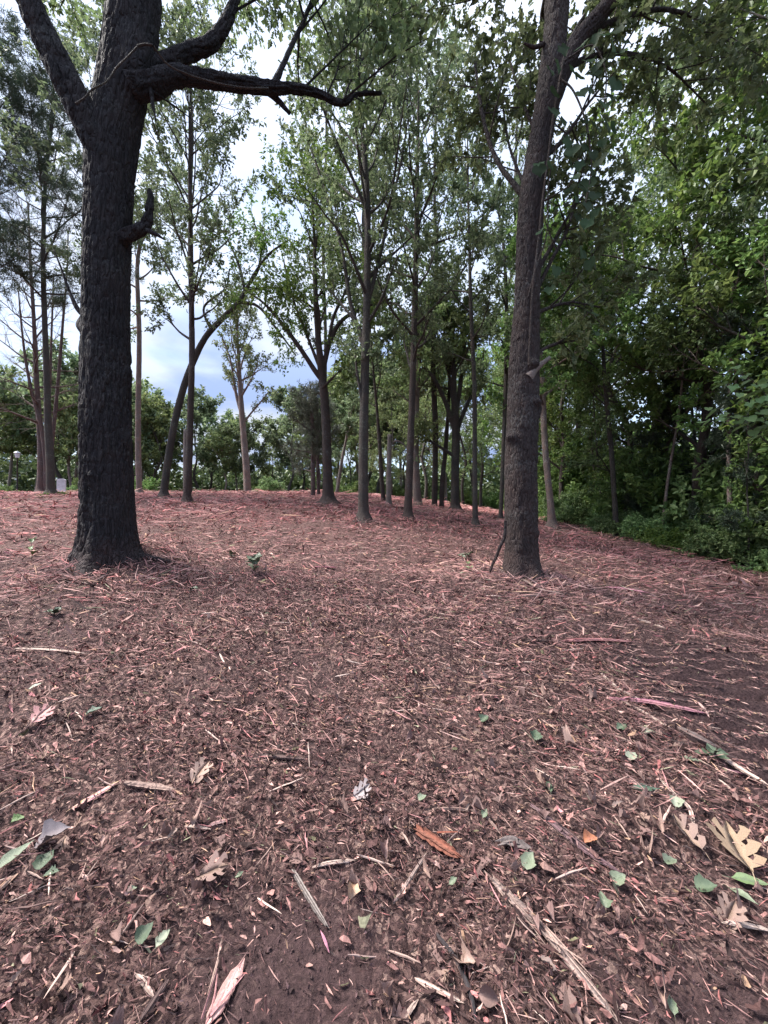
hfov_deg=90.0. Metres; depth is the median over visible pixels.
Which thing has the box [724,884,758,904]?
green leaf
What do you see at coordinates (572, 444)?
shrub
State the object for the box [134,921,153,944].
green leaf
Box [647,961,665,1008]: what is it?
wood splinter
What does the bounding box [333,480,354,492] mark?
shrub
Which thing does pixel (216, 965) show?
wood splinter
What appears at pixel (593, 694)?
dry leaf
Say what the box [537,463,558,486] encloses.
shrub
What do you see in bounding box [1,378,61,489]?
broadleaf tree
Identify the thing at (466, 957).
dry leaf
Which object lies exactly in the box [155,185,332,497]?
tree
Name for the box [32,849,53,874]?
green leaf
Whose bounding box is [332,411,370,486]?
broadleaf tree
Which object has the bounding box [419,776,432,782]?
dry leaf
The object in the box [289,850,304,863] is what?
dry leaf
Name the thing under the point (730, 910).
dry leaf
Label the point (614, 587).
wood slab
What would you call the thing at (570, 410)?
broadleaf tree
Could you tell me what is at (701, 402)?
sapling
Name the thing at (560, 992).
dry leaf
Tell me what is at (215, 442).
broadleaf tree
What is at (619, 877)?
green leaf
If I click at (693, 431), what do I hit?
sapling
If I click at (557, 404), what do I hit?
broadleaf tree
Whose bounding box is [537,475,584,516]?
shrub
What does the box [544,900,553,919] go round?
dry leaf
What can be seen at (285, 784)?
wood splinter
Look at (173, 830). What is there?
dry leaf
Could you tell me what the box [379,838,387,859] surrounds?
dry leaf
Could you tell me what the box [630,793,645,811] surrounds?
dry leaf
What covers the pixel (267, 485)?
shrub
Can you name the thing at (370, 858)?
wood splinter
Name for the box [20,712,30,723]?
dry leaf
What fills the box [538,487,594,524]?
shrub
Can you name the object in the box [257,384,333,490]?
broadleaf tree
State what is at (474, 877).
stick
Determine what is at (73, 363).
broadleaf tree
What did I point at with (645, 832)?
dry leaf
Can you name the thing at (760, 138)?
broadleaf tree
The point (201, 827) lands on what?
wood splinter
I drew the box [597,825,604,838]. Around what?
dry leaf
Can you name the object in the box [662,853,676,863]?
green leaf
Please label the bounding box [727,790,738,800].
dry leaf
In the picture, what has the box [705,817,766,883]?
oak leaf
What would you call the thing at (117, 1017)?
dry leaf
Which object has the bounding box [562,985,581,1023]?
dry leaf
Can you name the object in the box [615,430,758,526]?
shrub
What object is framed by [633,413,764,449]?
thicket
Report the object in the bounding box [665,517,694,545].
shrub
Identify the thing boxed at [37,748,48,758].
dry leaf
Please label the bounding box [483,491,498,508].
shrub
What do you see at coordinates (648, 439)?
tree
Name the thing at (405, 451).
broadleaf tree
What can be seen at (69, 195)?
tree
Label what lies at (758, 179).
broadleaf tree
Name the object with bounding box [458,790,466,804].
dry leaf
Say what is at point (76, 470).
broadleaf tree
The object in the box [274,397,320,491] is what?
broadleaf tree
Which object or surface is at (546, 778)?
dry leaf
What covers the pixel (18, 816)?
green leaf
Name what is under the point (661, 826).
dry leaf
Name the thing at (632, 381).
sapling
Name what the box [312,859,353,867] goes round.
wood splinter
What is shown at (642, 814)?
dry leaf
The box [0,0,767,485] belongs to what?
sky
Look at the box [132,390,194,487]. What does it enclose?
broadleaf tree
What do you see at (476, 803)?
dry leaf
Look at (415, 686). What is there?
dry leaf
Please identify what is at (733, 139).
broadleaf tree
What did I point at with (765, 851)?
dry leaf
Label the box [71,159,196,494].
tree
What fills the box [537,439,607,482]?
shrub
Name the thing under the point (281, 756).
branch piece
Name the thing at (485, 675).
dry leaf
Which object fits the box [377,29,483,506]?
tree
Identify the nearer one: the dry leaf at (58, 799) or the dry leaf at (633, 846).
the dry leaf at (633, 846)
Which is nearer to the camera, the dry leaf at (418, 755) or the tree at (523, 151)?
the dry leaf at (418, 755)
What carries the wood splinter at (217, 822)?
on the ground
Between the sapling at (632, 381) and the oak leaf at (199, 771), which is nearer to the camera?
the oak leaf at (199, 771)
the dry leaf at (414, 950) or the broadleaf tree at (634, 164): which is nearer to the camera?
the dry leaf at (414, 950)
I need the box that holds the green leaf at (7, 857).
[0,840,33,867]
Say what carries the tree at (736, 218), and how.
on the ground
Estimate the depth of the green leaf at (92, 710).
2.26 m
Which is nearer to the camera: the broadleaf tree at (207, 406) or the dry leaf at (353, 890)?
the dry leaf at (353, 890)
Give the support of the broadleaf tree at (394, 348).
on the ground
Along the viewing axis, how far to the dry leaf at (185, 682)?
2.52 m
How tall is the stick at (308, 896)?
0.041 m
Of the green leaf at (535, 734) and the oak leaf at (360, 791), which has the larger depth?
the green leaf at (535, 734)
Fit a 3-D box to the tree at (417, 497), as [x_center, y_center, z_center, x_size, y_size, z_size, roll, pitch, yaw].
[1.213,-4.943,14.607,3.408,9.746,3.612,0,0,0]
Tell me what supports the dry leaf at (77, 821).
on the ground
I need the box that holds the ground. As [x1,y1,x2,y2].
[0,493,767,1023]
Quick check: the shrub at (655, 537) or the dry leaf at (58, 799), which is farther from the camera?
the shrub at (655, 537)
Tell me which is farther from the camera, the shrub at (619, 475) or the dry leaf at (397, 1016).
the shrub at (619, 475)
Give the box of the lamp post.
[13,451,20,490]
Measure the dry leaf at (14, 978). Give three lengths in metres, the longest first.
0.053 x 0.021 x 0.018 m
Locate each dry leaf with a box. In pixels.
[5,967,24,988]
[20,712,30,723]
[28,818,70,850]
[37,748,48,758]
[47,971,70,1000]
[50,793,66,805]
[53,834,69,851]
[60,887,76,891]
[73,816,81,827]
[77,796,87,808]
[107,921,121,941]
[107,1004,123,1023]
[157,820,172,835]
[167,826,176,838]
[183,677,189,687]
[189,801,201,827]
[190,876,203,895]
[195,850,227,880]
[207,900,220,910]
[214,834,225,847]
[275,891,286,904]
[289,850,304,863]
[336,732,345,745]
[337,794,347,813]
[346,868,363,887]
[348,881,360,901]
[354,841,361,849]
[379,815,391,827]
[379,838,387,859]
[382,978,393,1004]
[384,1002,408,1021]
[386,1000,395,1019]
[398,636,404,647]
[406,729,414,739]
[409,944,419,955]
[412,679,417,690]
[415,752,421,760]
[416,852,431,879]
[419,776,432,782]
[429,949,441,965]
[436,968,452,983]
[451,936,475,963]
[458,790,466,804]
[459,887,468,897]
[470,796,484,810]
[477,984,502,1007]
[478,665,488,679]
[480,856,495,869]
[487,757,495,767]
[493,791,502,802]
[501,918,515,946]
[510,859,520,873]
[514,929,521,937]
[519,687,524,696]
[530,912,538,929]
[533,955,556,970]
[536,771,549,786]
[537,682,545,694]
[538,809,549,819]
[543,773,549,780]
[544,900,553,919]
[545,976,554,982]
[557,982,566,999]
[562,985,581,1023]
[563,724,577,746]
[582,828,596,843]
[588,786,596,801]
[589,685,596,701]
[592,750,601,755]
[592,908,606,918]
[594,899,605,919]
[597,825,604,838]
[610,801,622,807]
[613,906,619,917]
[619,808,631,818]
[627,838,638,855]
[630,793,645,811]
[635,741,645,750]
[636,770,644,780]
[636,811,649,820]
[638,825,654,835]
[640,787,653,799]
[640,830,652,853]
[646,803,663,831]
[648,997,657,1014]
[670,742,685,748]
[688,788,700,798]
[717,890,748,929]
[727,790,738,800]
[736,884,749,915]
[752,816,759,822]
[752,881,765,894]
[763,846,767,856]
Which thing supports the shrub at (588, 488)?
on the ground
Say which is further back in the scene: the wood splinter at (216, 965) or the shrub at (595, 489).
the shrub at (595, 489)
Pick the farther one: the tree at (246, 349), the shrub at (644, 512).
the tree at (246, 349)
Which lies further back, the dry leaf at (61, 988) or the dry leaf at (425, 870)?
the dry leaf at (425, 870)
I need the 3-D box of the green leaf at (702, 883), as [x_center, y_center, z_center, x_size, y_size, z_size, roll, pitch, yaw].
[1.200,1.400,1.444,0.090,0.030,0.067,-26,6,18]
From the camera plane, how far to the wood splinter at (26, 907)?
1.29 m
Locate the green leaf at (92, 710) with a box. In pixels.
[86,706,101,713]
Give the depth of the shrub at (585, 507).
15.45 m
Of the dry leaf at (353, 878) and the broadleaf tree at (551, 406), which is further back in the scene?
the broadleaf tree at (551, 406)
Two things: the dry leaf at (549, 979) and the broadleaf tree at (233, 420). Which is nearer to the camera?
the dry leaf at (549, 979)
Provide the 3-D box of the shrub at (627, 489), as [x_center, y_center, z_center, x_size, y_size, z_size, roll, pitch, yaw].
[9.268,-0.593,13.342,4.725,4.003,4.780,0,0,7]
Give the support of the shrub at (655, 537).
on the ground
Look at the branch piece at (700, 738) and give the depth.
2.20 m
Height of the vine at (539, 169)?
4.177 m
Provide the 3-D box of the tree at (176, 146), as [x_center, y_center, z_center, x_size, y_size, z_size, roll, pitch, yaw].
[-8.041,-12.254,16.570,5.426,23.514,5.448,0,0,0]
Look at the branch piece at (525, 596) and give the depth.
4.28 m
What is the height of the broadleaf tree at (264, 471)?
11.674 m
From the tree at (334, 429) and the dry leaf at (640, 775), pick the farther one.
the tree at (334, 429)
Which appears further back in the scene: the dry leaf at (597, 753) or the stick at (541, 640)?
the stick at (541, 640)
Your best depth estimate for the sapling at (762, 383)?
5.13 m
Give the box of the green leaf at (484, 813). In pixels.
[481,809,487,817]
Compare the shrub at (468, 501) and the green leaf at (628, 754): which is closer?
the green leaf at (628, 754)
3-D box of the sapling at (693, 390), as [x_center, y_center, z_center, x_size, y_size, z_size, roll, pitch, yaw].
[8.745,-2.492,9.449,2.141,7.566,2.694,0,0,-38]
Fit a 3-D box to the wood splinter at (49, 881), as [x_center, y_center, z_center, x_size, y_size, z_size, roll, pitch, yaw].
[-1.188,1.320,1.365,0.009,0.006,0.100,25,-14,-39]
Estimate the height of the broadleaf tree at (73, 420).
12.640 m
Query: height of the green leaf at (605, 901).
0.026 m
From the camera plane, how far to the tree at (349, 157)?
12.95 m
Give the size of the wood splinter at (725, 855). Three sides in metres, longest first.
0.143 x 0.013 x 0.004 m
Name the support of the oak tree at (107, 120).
on the ground
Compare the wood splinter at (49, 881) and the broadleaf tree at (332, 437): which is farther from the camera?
the broadleaf tree at (332, 437)
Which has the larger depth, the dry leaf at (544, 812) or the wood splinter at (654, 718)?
the wood splinter at (654, 718)
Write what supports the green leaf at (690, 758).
on the ground
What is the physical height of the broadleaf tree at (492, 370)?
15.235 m
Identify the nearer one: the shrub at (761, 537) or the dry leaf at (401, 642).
the dry leaf at (401, 642)
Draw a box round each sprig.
[26,537,36,559]
[44,606,62,614]
[245,552,263,574]
[458,551,474,559]
[695,743,728,758]
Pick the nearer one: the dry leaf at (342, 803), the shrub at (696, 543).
the dry leaf at (342, 803)
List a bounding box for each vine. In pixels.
[75,43,268,104]
[527,20,631,364]
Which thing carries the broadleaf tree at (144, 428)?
on the ground
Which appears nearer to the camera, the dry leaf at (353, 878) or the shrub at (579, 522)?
the dry leaf at (353, 878)
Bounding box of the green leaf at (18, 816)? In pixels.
[8,813,23,823]
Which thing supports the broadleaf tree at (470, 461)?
on the ground
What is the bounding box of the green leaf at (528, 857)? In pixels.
[520,852,535,870]
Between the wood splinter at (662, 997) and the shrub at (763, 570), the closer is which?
the wood splinter at (662, 997)
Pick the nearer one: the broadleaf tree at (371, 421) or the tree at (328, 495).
the tree at (328, 495)
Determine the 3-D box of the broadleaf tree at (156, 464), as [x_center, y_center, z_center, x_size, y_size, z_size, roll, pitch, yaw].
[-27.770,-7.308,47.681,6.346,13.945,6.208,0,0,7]
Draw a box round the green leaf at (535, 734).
[530,729,542,740]
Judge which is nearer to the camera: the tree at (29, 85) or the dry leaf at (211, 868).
the dry leaf at (211, 868)
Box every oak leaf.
[27,704,54,726]
[190,757,212,785]
[353,778,370,799]
[672,813,710,860]
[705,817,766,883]
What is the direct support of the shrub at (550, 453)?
on the ground
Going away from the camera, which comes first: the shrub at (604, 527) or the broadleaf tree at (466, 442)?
the shrub at (604, 527)
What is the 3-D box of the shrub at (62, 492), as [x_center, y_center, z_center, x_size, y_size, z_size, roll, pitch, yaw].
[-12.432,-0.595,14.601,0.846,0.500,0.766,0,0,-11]
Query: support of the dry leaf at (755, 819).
on the ground
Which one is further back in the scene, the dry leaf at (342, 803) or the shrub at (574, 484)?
the shrub at (574, 484)
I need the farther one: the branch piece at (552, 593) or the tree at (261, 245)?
the tree at (261, 245)
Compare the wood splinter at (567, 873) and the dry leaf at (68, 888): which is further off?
the wood splinter at (567, 873)
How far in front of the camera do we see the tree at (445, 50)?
14.76 m
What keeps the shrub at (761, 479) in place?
on the ground
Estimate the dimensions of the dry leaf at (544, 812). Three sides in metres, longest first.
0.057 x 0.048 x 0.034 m
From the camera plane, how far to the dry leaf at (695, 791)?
1.83 m
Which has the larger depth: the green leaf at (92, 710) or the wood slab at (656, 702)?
the wood slab at (656, 702)
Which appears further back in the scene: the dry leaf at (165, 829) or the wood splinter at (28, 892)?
the dry leaf at (165, 829)
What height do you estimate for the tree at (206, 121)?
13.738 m
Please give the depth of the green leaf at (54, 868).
1.41 m
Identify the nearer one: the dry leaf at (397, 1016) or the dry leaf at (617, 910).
the dry leaf at (397, 1016)
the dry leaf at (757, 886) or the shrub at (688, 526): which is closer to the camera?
the dry leaf at (757, 886)
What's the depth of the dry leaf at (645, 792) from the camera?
1.80 m
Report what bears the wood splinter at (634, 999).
on the ground
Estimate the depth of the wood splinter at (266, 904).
1.36 m
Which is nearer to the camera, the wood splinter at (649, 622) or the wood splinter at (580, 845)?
the wood splinter at (580, 845)
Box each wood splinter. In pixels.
[0,790,37,809]
[0,873,17,889]
[9,883,50,901]
[11,900,56,909]
[27,871,41,878]
[43,951,74,998]
[48,872,50,894]
[121,905,142,933]
[186,824,209,829]
[207,819,227,825]
[207,939,221,994]
[257,897,281,913]
[269,777,303,791]
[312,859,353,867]
[320,930,328,950]
[348,954,375,957]
[357,854,393,865]
[387,950,420,962]
[483,869,620,1022]
[500,995,507,1023]
[516,916,535,936]
[530,803,626,875]
[555,867,587,878]
[600,672,636,697]
[622,975,646,1011]
[623,701,668,726]
[633,617,662,627]
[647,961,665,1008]
[660,779,694,823]
[663,805,670,821]
[698,702,709,717]
[706,845,746,866]
[722,757,767,784]
[722,920,767,930]
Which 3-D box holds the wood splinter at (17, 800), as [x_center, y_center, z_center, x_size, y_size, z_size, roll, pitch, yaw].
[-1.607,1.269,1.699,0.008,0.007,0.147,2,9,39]
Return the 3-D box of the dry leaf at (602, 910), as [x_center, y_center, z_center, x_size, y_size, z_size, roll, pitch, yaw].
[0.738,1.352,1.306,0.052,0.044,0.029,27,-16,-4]
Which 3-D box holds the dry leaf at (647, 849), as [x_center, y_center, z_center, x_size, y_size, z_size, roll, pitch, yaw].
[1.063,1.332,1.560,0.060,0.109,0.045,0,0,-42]
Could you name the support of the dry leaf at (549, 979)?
on the ground
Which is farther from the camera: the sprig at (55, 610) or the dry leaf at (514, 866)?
the sprig at (55, 610)
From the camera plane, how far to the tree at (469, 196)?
10.15 m
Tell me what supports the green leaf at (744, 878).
on the ground
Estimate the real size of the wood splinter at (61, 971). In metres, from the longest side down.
0.150 x 0.013 x 0.007 m
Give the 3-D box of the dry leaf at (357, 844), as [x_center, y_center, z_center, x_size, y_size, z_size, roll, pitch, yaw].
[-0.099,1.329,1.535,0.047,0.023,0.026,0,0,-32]
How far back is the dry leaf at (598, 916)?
1.29 m
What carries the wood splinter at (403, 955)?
on the ground
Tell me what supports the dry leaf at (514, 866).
on the ground
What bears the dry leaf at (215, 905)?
on the ground
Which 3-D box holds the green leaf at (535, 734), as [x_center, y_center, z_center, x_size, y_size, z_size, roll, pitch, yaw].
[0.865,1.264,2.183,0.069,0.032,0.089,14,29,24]
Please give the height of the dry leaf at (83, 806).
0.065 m
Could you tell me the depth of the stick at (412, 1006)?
1.12 m
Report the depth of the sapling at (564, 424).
15.12 m
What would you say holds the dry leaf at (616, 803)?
on the ground
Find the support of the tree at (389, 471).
on the ground
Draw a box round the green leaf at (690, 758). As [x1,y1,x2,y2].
[683,755,701,760]
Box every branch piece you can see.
[122,780,175,791]
[256,754,310,759]
[520,592,579,594]
[520,594,541,597]
[678,727,720,748]
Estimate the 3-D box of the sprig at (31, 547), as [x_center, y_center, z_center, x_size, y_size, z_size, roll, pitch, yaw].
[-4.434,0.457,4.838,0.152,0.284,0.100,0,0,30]
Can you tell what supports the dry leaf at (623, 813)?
on the ground
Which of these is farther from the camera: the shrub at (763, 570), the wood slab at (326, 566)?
the shrub at (763, 570)
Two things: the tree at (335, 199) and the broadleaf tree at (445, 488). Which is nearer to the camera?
the tree at (335, 199)
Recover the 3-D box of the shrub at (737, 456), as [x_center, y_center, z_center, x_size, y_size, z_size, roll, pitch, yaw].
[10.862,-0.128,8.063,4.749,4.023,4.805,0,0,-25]
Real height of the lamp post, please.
3.210 m
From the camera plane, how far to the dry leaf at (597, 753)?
2.05 m
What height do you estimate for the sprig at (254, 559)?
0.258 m
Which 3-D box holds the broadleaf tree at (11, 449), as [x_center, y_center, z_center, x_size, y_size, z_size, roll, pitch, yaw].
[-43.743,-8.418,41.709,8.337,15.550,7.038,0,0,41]
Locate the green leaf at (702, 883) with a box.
[694,873,717,891]
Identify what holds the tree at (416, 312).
on the ground
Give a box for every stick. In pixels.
[14,646,88,653]
[86,653,119,662]
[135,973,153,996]
[138,979,168,1023]
[292,867,328,927]
[393,851,427,903]
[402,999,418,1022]
[415,977,463,1002]
[434,807,501,835]
[436,932,476,1021]
[465,856,484,885]
[489,521,506,571]
[499,569,560,591]
[525,639,563,641]
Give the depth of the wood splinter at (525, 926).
1.28 m
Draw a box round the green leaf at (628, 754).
[625,750,636,759]
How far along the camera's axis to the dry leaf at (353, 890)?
1.39 m
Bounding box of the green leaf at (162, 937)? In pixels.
[155,929,169,946]
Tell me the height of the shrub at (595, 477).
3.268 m
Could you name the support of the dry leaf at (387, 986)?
on the ground
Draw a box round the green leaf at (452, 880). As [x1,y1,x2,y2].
[449,876,456,884]
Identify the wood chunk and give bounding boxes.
[413,824,463,857]
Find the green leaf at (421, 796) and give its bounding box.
[418,793,425,799]
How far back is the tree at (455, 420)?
14.43 m
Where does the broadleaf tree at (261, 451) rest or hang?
on the ground
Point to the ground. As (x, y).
(282, 1005)
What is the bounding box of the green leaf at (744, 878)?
[722,872,767,884]
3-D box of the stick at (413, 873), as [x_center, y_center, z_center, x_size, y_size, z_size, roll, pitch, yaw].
[0.103,1.384,1.462,0.016,0.038,0.228,0,0,39]
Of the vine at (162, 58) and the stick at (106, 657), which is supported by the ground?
the stick at (106, 657)
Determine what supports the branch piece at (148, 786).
on the ground
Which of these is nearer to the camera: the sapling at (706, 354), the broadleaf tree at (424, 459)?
the sapling at (706, 354)
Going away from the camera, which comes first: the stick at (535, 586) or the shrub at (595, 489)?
the stick at (535, 586)
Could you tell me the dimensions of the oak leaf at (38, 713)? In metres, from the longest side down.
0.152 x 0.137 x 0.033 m
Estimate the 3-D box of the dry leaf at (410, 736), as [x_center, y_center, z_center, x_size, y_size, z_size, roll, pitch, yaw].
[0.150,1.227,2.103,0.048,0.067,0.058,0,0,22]
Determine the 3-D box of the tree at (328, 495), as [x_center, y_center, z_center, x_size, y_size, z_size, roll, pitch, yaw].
[-1.962,-5.742,11.555,4.529,11.101,3.952,0,0,-40]
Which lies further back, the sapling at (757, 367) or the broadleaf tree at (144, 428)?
the broadleaf tree at (144, 428)
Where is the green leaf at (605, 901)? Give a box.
[598,891,612,907]
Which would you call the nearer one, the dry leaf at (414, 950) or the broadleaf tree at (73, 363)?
the dry leaf at (414, 950)
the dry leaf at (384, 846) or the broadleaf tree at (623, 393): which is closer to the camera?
the dry leaf at (384, 846)
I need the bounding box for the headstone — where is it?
[57,479,65,491]
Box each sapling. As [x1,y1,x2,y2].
[538,373,574,466]
[550,345,625,508]
[554,379,624,477]
[620,355,692,437]
[625,277,743,524]
[648,296,724,449]
[649,316,737,455]
[672,247,767,498]
[697,365,767,443]
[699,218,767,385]
[745,355,767,408]
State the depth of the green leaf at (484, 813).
1.67 m
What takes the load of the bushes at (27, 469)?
on the ground
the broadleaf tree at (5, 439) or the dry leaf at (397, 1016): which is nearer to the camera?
the dry leaf at (397, 1016)
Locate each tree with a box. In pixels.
[0,0,219,284]
[0,3,144,494]
[0,12,80,310]
[0,177,80,494]
[0,336,78,478]
[0,364,43,486]
[0,375,20,454]
[0,383,35,449]
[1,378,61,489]
[15,0,463,586]
[30,376,78,486]
[34,377,77,483]
[68,398,134,443]
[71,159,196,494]
[74,0,279,504]
[132,380,172,474]
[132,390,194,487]
[133,403,183,472]
[134,377,163,480]
[135,0,263,493]
[152,384,233,488]
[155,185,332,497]
[180,405,237,490]
[183,429,186,487]
[202,421,240,489]
[210,273,285,492]
[210,412,261,490]
[218,414,273,483]
[223,119,405,505]
[252,426,290,482]
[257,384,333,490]
[265,0,440,524]
[272,3,474,272]
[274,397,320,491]
[276,0,370,380]
[279,379,336,496]
[287,386,343,495]
[290,402,339,482]
[307,369,358,484]
[322,0,503,521]
[327,268,425,501]
[327,348,389,474]
[330,385,359,491]
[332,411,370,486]
[334,347,397,481]
[336,0,481,360]
[338,362,407,493]
[346,399,386,490]
[359,314,462,460]
[363,0,767,585]
[368,372,408,494]
[373,249,459,504]
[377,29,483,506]
[377,385,429,487]
[380,363,402,486]
[385,434,419,506]
[387,247,503,511]
[389,347,460,498]
[402,262,497,507]
[403,340,458,470]
[406,74,515,527]
[420,346,500,506]
[420,356,468,502]
[439,341,501,494]
[440,343,503,507]
[456,155,561,521]
[462,301,570,470]
[463,368,500,465]
[470,276,577,469]
[479,197,641,529]
[480,63,552,310]
[486,245,641,499]
[488,362,556,435]
[500,203,683,480]
[508,143,704,516]
[538,304,608,455]
[540,194,669,535]
[542,0,767,532]
[548,88,767,460]
[557,315,643,445]
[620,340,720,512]
[633,147,767,560]
[634,0,767,380]
[634,133,767,459]
[637,0,767,450]
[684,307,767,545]
[721,408,767,570]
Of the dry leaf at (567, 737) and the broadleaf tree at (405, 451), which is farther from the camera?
the broadleaf tree at (405, 451)
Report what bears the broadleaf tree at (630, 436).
on the ground
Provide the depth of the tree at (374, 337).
15.15 m
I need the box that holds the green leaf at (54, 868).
[43,865,58,876]
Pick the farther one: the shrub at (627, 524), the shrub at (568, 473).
the shrub at (568, 473)
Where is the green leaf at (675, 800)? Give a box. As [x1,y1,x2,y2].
[669,794,684,806]
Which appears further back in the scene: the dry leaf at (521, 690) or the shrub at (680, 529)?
the shrub at (680, 529)
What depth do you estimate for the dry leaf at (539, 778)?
1.85 m
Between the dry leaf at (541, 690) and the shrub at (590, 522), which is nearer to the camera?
the dry leaf at (541, 690)
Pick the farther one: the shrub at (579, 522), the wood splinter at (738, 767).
the shrub at (579, 522)
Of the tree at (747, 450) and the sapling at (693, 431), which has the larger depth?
the sapling at (693, 431)
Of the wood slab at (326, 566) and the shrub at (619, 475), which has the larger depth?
the shrub at (619, 475)
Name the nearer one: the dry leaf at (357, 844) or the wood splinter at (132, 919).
the wood splinter at (132, 919)
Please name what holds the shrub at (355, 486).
on the ground
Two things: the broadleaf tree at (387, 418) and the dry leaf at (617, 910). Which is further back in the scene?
the broadleaf tree at (387, 418)
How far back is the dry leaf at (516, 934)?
1.25 m
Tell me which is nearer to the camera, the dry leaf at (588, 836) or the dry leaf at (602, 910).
the dry leaf at (602, 910)
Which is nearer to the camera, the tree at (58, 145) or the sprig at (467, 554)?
the sprig at (467, 554)
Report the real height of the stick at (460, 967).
0.018 m
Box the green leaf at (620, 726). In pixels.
[616,722,625,730]
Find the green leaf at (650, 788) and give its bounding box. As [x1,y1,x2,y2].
[633,783,659,790]
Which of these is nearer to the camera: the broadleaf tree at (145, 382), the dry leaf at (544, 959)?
the dry leaf at (544, 959)
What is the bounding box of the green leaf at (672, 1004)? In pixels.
[667,994,677,1015]
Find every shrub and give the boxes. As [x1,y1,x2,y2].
[0,484,19,491]
[43,490,68,494]
[66,485,77,492]
[70,478,77,488]
[134,477,160,490]
[254,476,286,490]
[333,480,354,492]
[347,480,373,492]
[378,484,404,496]
[459,486,489,507]
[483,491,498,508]
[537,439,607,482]
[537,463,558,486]
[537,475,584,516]
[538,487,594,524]
[540,421,685,501]
[550,469,587,501]
[555,433,641,492]
[555,467,587,503]
[565,429,692,505]
[566,491,602,524]
[572,463,617,507]
[574,467,606,504]
[575,507,622,525]
[577,442,759,533]
[579,509,608,529]
[582,439,695,526]
[586,468,606,504]
[586,469,653,513]
[592,506,655,533]
[592,514,623,537]
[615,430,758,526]
[617,511,672,541]
[627,506,674,529]
[627,524,698,552]
[641,446,762,525]
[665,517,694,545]
[670,518,756,564]
[672,524,733,557]
[676,491,762,543]
[693,462,767,563]
[694,502,726,527]
[701,436,767,565]
[704,485,767,571]
[724,439,767,513]
[731,548,767,576]
[741,552,767,573]
[749,438,767,472]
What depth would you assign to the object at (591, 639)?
3.40 m
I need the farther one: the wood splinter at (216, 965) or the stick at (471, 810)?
the stick at (471, 810)
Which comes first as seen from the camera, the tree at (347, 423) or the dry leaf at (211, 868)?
the dry leaf at (211, 868)
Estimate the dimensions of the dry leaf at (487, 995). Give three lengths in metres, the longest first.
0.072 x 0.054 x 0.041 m
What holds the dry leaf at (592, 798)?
on the ground
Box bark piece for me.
[496,835,532,851]
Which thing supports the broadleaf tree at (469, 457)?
on the ground
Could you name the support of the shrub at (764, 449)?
on the ground
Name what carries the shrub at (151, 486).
on the ground
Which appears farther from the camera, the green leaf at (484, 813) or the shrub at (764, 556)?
the shrub at (764, 556)
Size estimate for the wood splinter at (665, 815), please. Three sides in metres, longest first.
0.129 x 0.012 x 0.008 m
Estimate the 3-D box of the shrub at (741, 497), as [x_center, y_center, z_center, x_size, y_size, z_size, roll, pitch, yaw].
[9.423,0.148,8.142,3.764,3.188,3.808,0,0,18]
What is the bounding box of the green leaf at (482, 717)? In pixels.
[478,713,487,721]
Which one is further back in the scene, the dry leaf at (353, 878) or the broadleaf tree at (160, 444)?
the broadleaf tree at (160, 444)
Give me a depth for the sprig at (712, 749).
2.08 m
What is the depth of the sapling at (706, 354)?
11.66 m
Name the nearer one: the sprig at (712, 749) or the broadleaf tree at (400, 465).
the sprig at (712, 749)
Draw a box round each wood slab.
[69,781,117,809]
[201,954,245,1023]
[314,566,336,567]
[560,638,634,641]
[605,586,647,592]
[609,697,707,713]
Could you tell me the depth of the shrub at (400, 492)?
37.44 m
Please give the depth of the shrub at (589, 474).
16.73 m
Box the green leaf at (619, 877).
[609,870,625,885]
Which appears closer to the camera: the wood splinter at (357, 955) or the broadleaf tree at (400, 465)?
the wood splinter at (357, 955)
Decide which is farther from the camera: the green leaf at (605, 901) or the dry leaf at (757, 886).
the dry leaf at (757, 886)
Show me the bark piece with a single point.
(507, 839)
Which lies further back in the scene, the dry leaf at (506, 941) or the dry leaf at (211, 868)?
the dry leaf at (211, 868)
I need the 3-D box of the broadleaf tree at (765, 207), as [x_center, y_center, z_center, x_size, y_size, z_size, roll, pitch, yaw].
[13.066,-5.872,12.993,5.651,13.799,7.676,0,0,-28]
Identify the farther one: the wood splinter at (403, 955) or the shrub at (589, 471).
the shrub at (589, 471)
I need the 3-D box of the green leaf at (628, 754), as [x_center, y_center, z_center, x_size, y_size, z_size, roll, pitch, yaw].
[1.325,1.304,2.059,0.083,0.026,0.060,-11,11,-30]
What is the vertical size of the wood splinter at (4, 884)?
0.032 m
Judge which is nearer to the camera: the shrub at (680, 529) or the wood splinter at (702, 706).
the wood splinter at (702, 706)
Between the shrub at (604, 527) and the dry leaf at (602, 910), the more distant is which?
the shrub at (604, 527)
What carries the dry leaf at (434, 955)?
on the ground
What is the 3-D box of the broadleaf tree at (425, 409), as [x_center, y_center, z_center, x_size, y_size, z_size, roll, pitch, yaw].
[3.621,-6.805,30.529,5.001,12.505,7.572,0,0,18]
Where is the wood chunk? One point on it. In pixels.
(436, 841)
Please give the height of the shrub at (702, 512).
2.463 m

